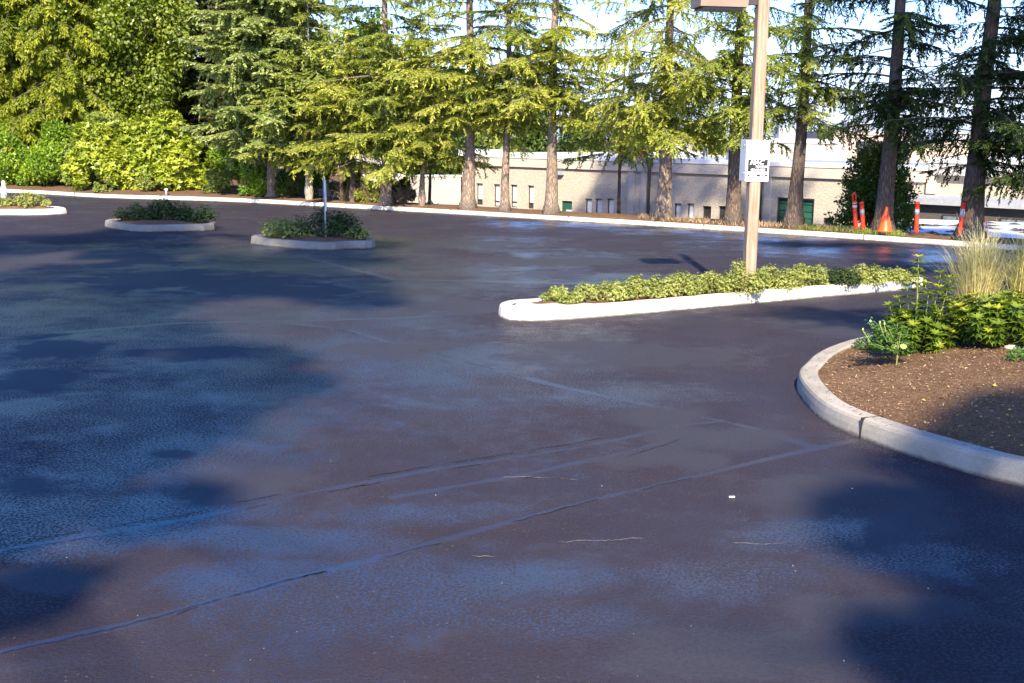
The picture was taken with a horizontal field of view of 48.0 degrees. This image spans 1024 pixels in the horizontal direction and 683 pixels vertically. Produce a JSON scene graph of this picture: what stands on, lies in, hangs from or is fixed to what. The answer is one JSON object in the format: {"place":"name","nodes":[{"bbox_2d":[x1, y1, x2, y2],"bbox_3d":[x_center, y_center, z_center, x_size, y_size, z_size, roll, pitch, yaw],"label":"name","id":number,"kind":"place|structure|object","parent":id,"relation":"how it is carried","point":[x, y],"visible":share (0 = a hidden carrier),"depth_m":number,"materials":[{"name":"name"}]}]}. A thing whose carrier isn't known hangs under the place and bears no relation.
{"place":"outdoors","nodes":[
{"label":"outdoors","id":0,"kind":"place"},
{"bbox_2d":[0,205,66,214],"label":"kerbed island","id":1,"kind":"structure","parent":0,"point":[30,210],"depth_m":28.29,"materials":[{"name":"white concrete"}]},
{"bbox_2d":[0,193,17,206],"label":"heather shrub","id":2,"kind":"object","parent":1,"relation":"on","point":[8,201],"visible":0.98,"depth_m":28.51,"materials":[{"name":"green plant"}]},
{"bbox_2d":[11,190,52,207],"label":"heather shrub","id":3,"kind":"object","parent":1,"relation":"on","point":[31,200],"visible":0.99,"depth_m":28.58,"materials":[{"name":"green plant"}]},
{"bbox_2d":[105,218,216,231],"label":"kerbed island","id":4,"kind":"structure","parent":0,"point":[155,225],"depth_m":24.36,"materials":[{"name":"grey concrete"}]},
{"bbox_2d":[113,201,162,220],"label":"juniper shrub","id":5,"kind":"object","parent":4,"relation":"on","point":[137,212],"visible":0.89,"depth_m":24.86,"materials":[{"name":"green plant"}]},
{"bbox_2d":[144,195,189,219],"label":"juniper shrub","id":6,"kind":"object","parent":4,"relation":"on","point":[160,206],"visible":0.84,"depth_m":24.82,"materials":[{"name":"green plant"}]},
{"bbox_2d":[172,202,219,222],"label":"juniper shrub","id":7,"kind":"object","parent":4,"relation":"on","point":[202,216],"visible":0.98,"depth_m":24.76,"materials":[{"name":"green plant"}]},
{"bbox_2d":[0,192,1023,682],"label":"parking lot","id":8,"kind":"structure","parent":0,"point":[400,452],"depth_m":7.15,"materials":[{"name":"black asphalt"}]},
{"bbox_2d":[251,233,374,250],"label":"kerbed island","id":9,"kind":"structure","parent":8,"relation":"on","point":[328,243],"depth_m":21.13,"materials":[{"name":"grey concrete"}]},
{"bbox_2d":[257,214,316,238],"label":"juniper shrub","id":10,"kind":"object","parent":9,"relation":"on","point":[288,228],"visible":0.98,"depth_m":21.47,"materials":[{"name":"green plant"}]},
{"bbox_2d":[323,177,326,236],"bbox_3d":[-3.455,-2.363,21.290,0.046,1.350,0.300,-1,10,-5],"label":"sign post","id":11,"kind":"object","parent":9,"relation":"on","point":[324,195],"visible":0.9,"depth_m":21.21,"materials":[{"name":"metal"}]},
{"bbox_2d":[293,205,364,237],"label":"juniper shrub","id":12,"kind":"object","parent":9,"relation":"on","point":[339,223],"visible":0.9,"depth_m":21.51,"materials":[{"name":"green plant"}]},
{"bbox_2d":[343,224,369,238],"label":"juniper shrub","id":13,"kind":"object","parent":9,"relation":"on","point":[364,232],"visible":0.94,"depth_m":21.47,"materials":[{"name":"green plant"}]},
{"bbox_2d":[7,189,1021,250],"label":"edging kerb","id":14,"kind":"structure","parent":8,"relation":"on","point":[699,226],"depth_m":29.03,"materials":[{"name":"white concrete"}]},
{"bbox_2d":[498,276,922,321],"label":"kerbed island","id":15,"kind":"structure","parent":8,"relation":"on","point":[534,310],"depth_m":14.08,"materials":[{"name":"white concrete"}]},
{"bbox_2d":[538,284,587,303],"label":"shrub","id":16,"kind":"object","parent":15,"relation":"on","point":[561,294],"visible":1,"depth_m":13.59,"materials":[{"name":"green plant"}]},
{"bbox_2d":[572,279,636,301],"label":"shrub","id":17,"kind":"object","parent":15,"relation":"on","point":[617,290],"visible":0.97,"depth_m":13.88,"materials":[{"name":"green plant"}]},
{"bbox_2d":[615,273,672,297],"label":"shrub","id":18,"kind":"object","parent":15,"relation":"on","point":[639,285],"visible":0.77,"depth_m":14.16,"materials":[{"name":"green plant"}]},
{"bbox_2d":[648,269,701,296],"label":"shrub","id":19,"kind":"object","parent":15,"relation":"on","point":[683,282],"visible":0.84,"depth_m":14.41,"materials":[{"name":"green plant"}]},
{"bbox_2d":[688,270,736,292],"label":"shrub","id":20,"kind":"object","parent":15,"relation":"on","point":[707,283],"visible":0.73,"depth_m":14.66,"materials":[{"name":"green plant"}]},
{"bbox_2d":[691,0,769,290],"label":"street lamp","id":21,"kind":"object","parent":15,"relation":"on","point":[759,63],"visible":0.72,"depth_m":14.48,"materials":[{"name":"beige painted metal"},{"name":"brown painted metal"}]},
{"bbox_2d":[739,139,746,180],"bbox_3d":[2.983,-2.319,14.712,0.080,0.522,0.229,-1,10,-8],"label":"side sign","id":22,"kind":"object","parent":21,"relation":"attached to","point":[743,161],"visible":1,"depth_m":14.69,"materials":[{"name":"white metal"}]},
{"bbox_2d":[746,140,769,181],"bbox_3d":[3.126,-2.294,14.612,0.300,0.522,0.011,-1,10,-8],"label":"tow sign","id":23,"kind":"object","parent":21,"relation":"attached to","point":[757,162],"visible":1,"depth_m":14.61,"materials":[{"name":"white metal"}]},
{"bbox_2d":[711,258,773,294],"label":"shrub","id":24,"kind":"object","parent":15,"relation":"on","point":[738,276],"visible":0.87,"depth_m":14.70,"materials":[{"name":"green plant"}]},
{"bbox_2d":[756,264,805,291],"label":"shrub","id":25,"kind":"object","parent":15,"relation":"on","point":[776,280],"visible":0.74,"depth_m":15.24,"materials":[{"name":"green plant"}]},
{"bbox_2d":[780,262,831,286],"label":"shrub","id":26,"kind":"object","parent":15,"relation":"on","point":[813,275],"visible":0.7,"depth_m":15.56,"materials":[{"name":"green plant"}]},
{"bbox_2d":[819,265,862,286],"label":"shrub","id":27,"kind":"object","parent":15,"relation":"on","point":[837,275],"visible":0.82,"depth_m":15.79,"materials":[{"name":"green plant"}]},
{"bbox_2d":[843,263,891,285],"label":"shrub","id":28,"kind":"object","parent":15,"relation":"on","point":[877,277],"visible":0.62,"depth_m":16.01,"materials":[{"name":"green plant"}]},
{"bbox_2d":[870,266,917,282],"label":"shrub","id":29,"kind":"object","parent":15,"relation":"on","point":[897,275],"visible":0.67,"depth_m":16.27,"materials":[{"name":"green plant"}]},
{"bbox_2d":[796,310,1023,486],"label":"planter bed","id":30,"kind":"object","parent":8,"relation":"on","point":[931,445],"visible":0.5,"depth_m":8.51,"materials":[{"name":"brown soil"}]},
{"bbox_2d":[852,333,882,349],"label":"creeping plant","id":31,"kind":"object","parent":30,"relation":"on","point":[859,341],"visible":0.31,"depth_m":10.96,"materials":[{"name":"green plant"}]},
{"bbox_2d":[852,317,915,364],"bbox_3d":[3.174,0.006,9.861,0.527,0.396,0.318,2,10,5],"label":"rose plant","id":32,"kind":"object","parent":30,"relation":"on","point":[897,345],"visible":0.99,"depth_m":9.79,"materials":[{"name":"green plant"}]},
{"bbox_2d":[871,254,966,353],"bbox_3d":[3.668,-0.324,10.242,0.847,0.910,0.736,1,10,0],"label":"pieris shrub","id":33,"kind":"object","parent":30,"relation":"on","point":[927,331],"visible":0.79,"depth_m":10.18,"materials":[{"name":"green plant"}]},
{"bbox_2d":[820,335,1023,454],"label":"wood chips","id":34,"kind":"object","parent":30,"relation":"on","point":[922,391],"visible":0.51,"depth_m":9.01,"materials":[{"name":"brown wood"}]},
{"bbox_2d":[930,299,982,332],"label":"pieris shrub","id":35,"kind":"object","parent":30,"relation":"on","point":[949,319],"visible":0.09,"depth_m":11.40,"materials":[{"name":"green plant"}]},
{"bbox_2d":[912,212,1023,320],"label":"ornamental grass","id":36,"kind":"object","parent":30,"relation":"on","point":[980,276],"depth_m":12.56,"materials":[{"name":"beige plant"}]},
{"bbox_2d":[943,289,1023,346],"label":"pieris shrub","id":37,"kind":"object","parent":30,"relation":"on","point":[1002,327],"visible":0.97,"depth_m":9.82,"materials":[{"name":"green plant"}]},
{"bbox_2d":[973,227,1023,310],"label":"ornamental grass","id":38,"kind":"object","parent":30,"relation":"on","point":[1018,277],"depth_m":12.42,"materials":[{"name":"beige plant"}]},
{"bbox_2d":[1004,346,1023,361],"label":"creeping plant","id":39,"kind":"object","parent":30,"relation":"on","point":[1013,352],"visible":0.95,"depth_m":9.23,"materials":[{"name":"green plant"}]},
{"bbox_2d":[0,139,1023,244],"bbox_3d":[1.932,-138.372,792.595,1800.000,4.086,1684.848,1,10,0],"label":"ground","id":40,"kind":"structure","parent":0,"point":[63,187],"depth_m":33.19,"materials":[{"name":"soil"}]},
{"bbox_2d":[0,123,30,185],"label":"laurel shrub","id":41,"kind":"object","parent":40,"relation":"on","point":[11,163],"visible":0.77,"depth_m":38.47,"materials":[{"name":"green plant"}]},
{"bbox_2d":[0,0,64,182],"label":"cedar tree","id":42,"kind":"object","parent":40,"relation":"on","point":[14,86],"visible":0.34,"depth_m":39.78,"materials":[{"name":"green plant"}]},
{"bbox_2d":[19,118,73,185],"bbox_3d":[-15.658,-6.342,38.600,1.954,2.407,2.035,1,10,0],"label":"laurel shrub","id":43,"kind":"object","parent":40,"relation":"on","point":[42,163],"visible":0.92,"depth_m":38.37,"materials":[{"name":"green plant"}]},
{"bbox_2d":[0,0,128,184],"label":"cedar tree","id":44,"kind":"object","parent":40,"relation":"on","point":[69,91],"visible":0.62,"depth_m":39.38,"materials":[{"name":"green plant"}]},
{"bbox_2d":[5,0,163,121],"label":"broadleaf tree","id":45,"kind":"object","parent":40,"relation":"on","point":[119,69],"visible":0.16,"depth_m":39.86,"materials":[{"name":"green plant"}]},
{"bbox_2d":[56,111,134,185],"bbox_3d":[-13.698,-6.399,38.507,3.242,2.614,2.114,1,10,0],"label":"rhododendron shrub","id":46,"kind":"object","parent":40,"relation":"on","point":[92,175],"visible":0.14,"depth_m":38.13,"materials":[{"name":"green plant"}]},
{"bbox_2d":[92,177,113,191],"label":"shrub","id":47,"kind":"object","parent":40,"relation":"on","point":[98,186],"visible":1,"depth_m":36.14,"materials":[{"name":"green plant"}]},
{"bbox_2d":[60,117,156,190],"bbox_3d":[-12.833,-6.002,37.140,3.088,2.452,2.007,1,10,0],"label":"rhododendron shrub","id":48,"kind":"object","parent":40,"relation":"on","point":[97,147],"visible":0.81,"depth_m":36.68,"materials":[{"name":"green plant"}]},
{"bbox_2d":[71,0,209,129],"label":"broadleaf tree","id":49,"kind":"object","parent":40,"relation":"on","point":[159,97],"visible":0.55,"depth_m":40.07,"materials":[{"name":"green plant"}]},
{"bbox_2d":[135,172,154,190],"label":"shrub","id":50,"kind":"object","parent":40,"relation":"on","point":[142,183],"visible":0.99,"depth_m":36.15,"materials":[{"name":"green plant"}]},
{"bbox_2d":[119,108,213,190],"bbox_3d":[-11.114,-6.072,36.800,3.362,2.760,2.164,1,10,0],"label":"rhododendron shrub","id":51,"kind":"object","parent":40,"relation":"on","point":[165,150],"visible":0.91,"depth_m":36.40,"materials":[{"name":"green plant"}]},
{"bbox_2d":[106,0,245,168],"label":"broadleaf tree","id":52,"kind":"object","parent":40,"relation":"on","point":[201,60],"visible":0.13,"depth_m":42.37,"materials":[{"name":"green plant"}]},
{"bbox_2d":[202,167,234,192],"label":"rounded shrub","id":53,"kind":"object","parent":40,"relation":"on","point":[217,179],"visible":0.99,"depth_m":35.71,"materials":[{"name":"green plant"}]},
{"bbox_2d":[178,0,288,161],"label":"broadleaf tree","id":54,"kind":"object","parent":40,"relation":"on","point":[189,76],"visible":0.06,"depth_m":43.89,"materials":[{"name":"green plant"}]},
{"bbox_2d":[205,141,266,187],"bbox_3d":[-8.944,-5.881,37.747,2.317,2.032,1.778,1,10,0],"label":"leafy shrub","id":55,"kind":"object","parent":40,"relation":"on","point":[223,163],"visible":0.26,"depth_m":37.36,"materials":[{"name":"green plant"}]},
{"bbox_2d":[237,164,266,196],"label":"undergrowth bush","id":56,"kind":"object","parent":40,"relation":"on","point":[253,175],"visible":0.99,"depth_m":34.82,"materials":[{"name":"green plant"}]},
{"bbox_2d":[173,0,360,196],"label":"conifer tree","id":57,"kind":"object","parent":40,"relation":"on","point":[248,40],"visible":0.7,"depth_m":33.13,"materials":[{"name":"green plant"}]},
{"bbox_2d":[272,161,304,196],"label":"undergrowth bush","id":58,"kind":"object","parent":40,"relation":"on","point":[285,184],"visible":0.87,"depth_m":34.45,"materials":[{"name":"green plant"}]},
{"bbox_2d":[231,0,376,199],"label":"conifer tree","id":59,"kind":"object","parent":40,"relation":"on","point":[286,60],"visible":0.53,"depth_m":32.67,"materials":[{"name":"green plant"}]},
{"bbox_2d":[312,168,341,198],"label":"undergrowth bush","id":60,"kind":"object","parent":40,"relation":"on","point":[317,182],"visible":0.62,"depth_m":34.14,"materials":[{"name":"green plant"}]},
{"bbox_2d":[319,15,348,150],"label":"distant tree","id":61,"kind":"object","parent":40,"relation":"on","point":[332,38],"visible":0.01,"depth_m":67.31,"materials":[{"name":"green plant"}]},
{"bbox_2d":[327,173,361,200],"bbox_3d":[-4.826,-4.445,33.244,1.387,0.842,0.930,7,12,33],"label":"dead brush","id":62,"kind":"object","parent":40,"relation":"on","point":[343,194],"visible":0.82,"depth_m":33.27,"materials":[{"name":"brown plant"}]},
{"bbox_2d":[277,0,414,201],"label":"conifer tree","id":63,"kind":"object","parent":40,"relation":"on","point":[346,150],"visible":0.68,"depth_m":31.94,"materials":[{"name":"green plant"}]},
{"bbox_2d":[353,179,380,202],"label":"undergrowth bush","id":64,"kind":"object","parent":40,"relation":"on","point":[375,196],"visible":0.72,"depth_m":32.63,"materials":[{"name":"green plant"}]},
{"bbox_2d":[334,4,408,151],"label":"distant tree","id":65,"kind":"object","parent":40,"relation":"on","point":[377,15],"visible":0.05,"depth_m":65.47,"materials":[{"name":"green plant"}]},
{"bbox_2d":[295,0,464,204],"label":"conifer tree","id":66,"kind":"object","parent":40,"relation":"on","point":[377,88],"visible":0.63,"depth_m":31.36,"materials":[{"name":"green plant"}]},
{"bbox_2d":[376,174,430,203],"bbox_3d":[-3.096,-4.296,32.420,1.654,0.947,0.844,1,10,0],"label":"dead brush","id":67,"kind":"object","parent":40,"relation":"on","point":[402,198],"visible":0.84,"depth_m":32.41,"materials":[{"name":"brown plant"}]},
{"bbox_2d":[392,177,417,202],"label":"undergrowth bush","id":68,"kind":"object","parent":40,"relation":"on","point":[401,183],"visible":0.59,"depth_m":32.70,"materials":[{"name":"green plant"}]},
{"bbox_2d":[363,174,461,204],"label":"retaining wall","id":69,"kind":"structure","parent":40,"relation":"on","point":[447,190],"depth_m":59.29,"materials":[{"name":"concrete"}]},
{"bbox_2d":[392,30,435,111],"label":"distant tree","id":70,"kind":"object","parent":40,"relation":"on","point":[397,42],"depth_m":69.42,"materials":[{"name":"green plant"}]},
{"bbox_2d":[356,12,498,205],"bbox_3d":[-2.224,-6.359,31.454,3.875,5.522,3.911,1,10,0],"label":"conifer tree","id":71,"kind":"object","parent":40,"relation":"on","point":[423,44],"visible":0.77,"depth_m":30.76,"materials":[{"name":"green plant"}]},
{"bbox_2d":[392,0,489,201],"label":"conifer tree","id":72,"kind":"object","parent":40,"relation":"on","point":[454,147],"visible":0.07,"depth_m":36.47,"materials":[{"name":"green plant"}]},
{"bbox_2d":[403,63,501,190],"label":"distant tree","id":73,"kind":"object","parent":40,"relation":"on","point":[462,139],"visible":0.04,"depth_m":66.98,"materials":[{"name":"green plant"}]},
{"bbox_2d":[382,0,563,209],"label":"conifer tree","id":74,"kind":"object","parent":40,"relation":"on","point":[471,57],"visible":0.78,"depth_m":29.83,"materials":[{"name":"green plant"}]},
{"bbox_2d":[457,84,519,188],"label":"distant tree","id":75,"kind":"object","parent":40,"relation":"on","point":[492,145],"visible":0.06,"depth_m":81.58,"materials":[{"name":"green plant"}]},
{"bbox_2d":[446,0,571,210],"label":"conifer tree","id":76,"kind":"object","parent":40,"relation":"on","point":[510,36],"visible":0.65,"depth_m":29.15,"materials":[{"name":"green plant"}]},
{"bbox_2d":[512,104,560,151],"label":"distant tree","id":77,"kind":"object","parent":40,"relation":"on","point":[539,144],"visible":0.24,"depth_m":95.50,"materials":[{"name":"green plant"}]},
{"bbox_2d":[464,0,625,214],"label":"conifer tree","id":78,"kind":"object","parent":40,"relation":"on","point":[553,93],"visible":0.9,"depth_m":28.50,"materials":[{"name":"green plant"}]},
{"bbox_2d":[557,97,613,151],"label":"distant tree","id":79,"kind":"object","parent":40,"relation":"on","point":[564,137],"visible":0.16,"depth_m":92.77,"materials":[{"name":"green plant"}]},
{"bbox_2d":[557,0,702,213],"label":"conifer tree","id":80,"kind":"object","parent":40,"relation":"on","point":[623,153],"visible":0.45,"depth_m":31.01,"materials":[{"name":"green plant"}]},
{"bbox_2d":[605,104,655,151],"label":"distant tree","id":81,"kind":"object","parent":40,"relation":"on","point":[632,133],"visible":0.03,"depth_m":97.59,"materials":[{"name":"green plant"}]},
{"bbox_2d":[547,0,754,220],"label":"conifer tree","id":82,"kind":"object","parent":40,"relation":"on","point":[664,106],"visible":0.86,"depth_m":26.99,"materials":[{"name":"green plant"}]},
{"bbox_2d":[458,144,931,226],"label":"grey building","id":83,"kind":"structure","parent":40,"relation":"on","point":[699,187],"depth_m":51.85,"materials":[{"name":"beige brick"},{"name":"white metal"},{"name":"dark bronze"}]},
{"bbox_2d":[777,197,814,224],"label":"garage door","id":84,"kind":"structure","parent":83,"relation":"in","point":[808,204],"depth_m":46.89,"materials":[{"name":"green paint"}]},
{"bbox_2d":[689,108,728,154],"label":"distant tree","id":85,"kind":"object","parent":40,"relation":"on","point":[708,115],"visible":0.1,"depth_m":107.45,"materials":[{"name":"green plant"}]},
{"bbox_2d":[657,5,831,224],"bbox_3d":[5.243,-14.218,24.600,3.761,23.626,3.870,7,12,30],"label":"conifer tree","id":86,"kind":"object","parent":40,"relation":"on","point":[736,112],"visible":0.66,"depth_m":25.88,"materials":[{"name":"green plant"}]},
{"bbox_2d":[638,213,858,232],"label":"dry grass","id":87,"kind":"structure","parent":40,"relation":"on","point":[673,218],"depth_m":26.69,"materials":[{"name":"plant"}]},
{"bbox_2d":[742,127,839,157],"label":"warehouse","id":88,"kind":"structure","parent":40,"relation":"on","point":[814,149],"depth_m":90.70,"materials":[{"name":"concrete"}]},
{"bbox_2d":[714,0,906,228],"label":"conifer tree","id":89,"kind":"object","parent":40,"relation":"on","point":[804,79],"visible":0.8,"depth_m":24.94,"materials":[{"name":"green plant"}]},
{"bbox_2d":[796,223,907,236],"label":"green weeds","id":90,"kind":"object","parent":40,"relation":"on","point":[895,233],"visible":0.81,"depth_m":25.01,"materials":[{"name":"green plant"}]},
{"bbox_2d":[852,192,857,228],"bbox_3d":[7.438,-2.813,24.939,0.360,0.861,0.360,-6,10,1],"label":"delineator tube","id":91,"kind":"object","parent":40,"relation":"on","point":[855,219],"visible":0.88,"depth_m":24.90,"materials":[{"name":"orange plastic"}]},
{"bbox_2d":[807,123,912,158],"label":"warehouse","id":92,"kind":"structure","parent":40,"relation":"on","point":[845,153],"depth_m":116.35,"materials":[{"name":"white metal"}]},
{"bbox_2d":[856,201,867,232],"bbox_3d":[7.567,-2.691,24.830,0.360,0.662,0.360,-6,10,1],"label":"delineator tube","id":93,"kind":"object","parent":40,"relation":"on","point":[862,214],"visible":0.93,"depth_m":24.79,"materials":[{"name":"orange plastic"}]},
{"bbox_2d":[823,139,924,230],"bbox_3d":[8.347,-3.465,26.117,2.133,2.389,2.298,1,10,0],"label":"tall shrub","id":94,"kind":"object","parent":40,"relation":"on","point":[863,178],"visible":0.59,"depth_m":25.80,"materials":[{"name":"green plant"}]},
{"bbox_2d":[871,206,893,233],"bbox_3d":[7.952,-2.592,24.479,0.414,0.568,0.414,-1,10,-12],"label":"traffic cone","id":95,"kind":"object","parent":40,"relation":"on","point":[884,226],"visible":1,"depth_m":24.40,"materials":[{"name":"orange plastic"}]},
{"bbox_2d":[789,0,996,230],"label":"conifer tree","id":96,"kind":"object","parent":40,"relation":"on","point":[888,108],"visible":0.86,"depth_m":23.97,"materials":[{"name":"green plant"}]},
{"bbox_2d":[908,202,924,235],"bbox_3d":[8.492,-2.576,24.125,0.360,0.707,0.360,-1,10,0],"label":"delineator tube","id":97,"kind":"object","parent":40,"relation":"on","point":[916,223],"visible":0.98,"depth_m":24.09,"materials":[{"name":"orange plastic"}]},
{"bbox_2d":[857,132,1004,160],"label":"warehouse","id":98,"kind":"structure","parent":40,"relation":"on","point":[914,156],"depth_m":98.64,"materials":[{"name":"grey metal"}]},
{"bbox_2d":[867,0,1023,240],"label":"conifer tree","id":99,"kind":"object","parent":40,"relation":"on","point":[982,101],"visible":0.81,"depth_m":22.82,"materials":[{"name":"green plant"}]},
{"bbox_2d":[951,202,965,239],"bbox_3d":[9.166,-2.462,23.447,0.360,0.741,0.360,2,10,0],"label":"delineator tube","id":100,"kind":"object","parent":40,"relation":"on","point":[962,215],"visible":0.91,"depth_m":23.40,"materials":[{"name":"orange plastic"}]},
{"bbox_2d":[896,156,1023,222],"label":"annex building","id":101,"kind":"structure","parent":40,"relation":"on","point":[941,203],"depth_m":40.99,"materials":[{"name":"white metal"}]},
{"bbox_2d":[897,219,1023,238],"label":"outbuilding","id":102,"kind":"structure","parent":40,"relation":"on","point":[1007,225],"depth_m":35.38,"materials":[{"name":"concrete"}]},
{"bbox_2d":[919,221,1023,232],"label":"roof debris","id":103,"kind":"object","parent":102,"relation":"on","point":[1017,229],"visible":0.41,"depth_m":34.89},
{"bbox_2d":[932,0,1023,206],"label":"conifer tree","id":104,"kind":"object","parent":40,"relation":"on","point":[1006,178],"visible":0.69,"depth_m":22.46,"materials":[{"name":"green plant"}]},
{"bbox_2d":[194,0,1023,142],"label":"sky","id":105,"kind":"structure","parent":0,"point":[604,21],"materials":[{"name":"white"}]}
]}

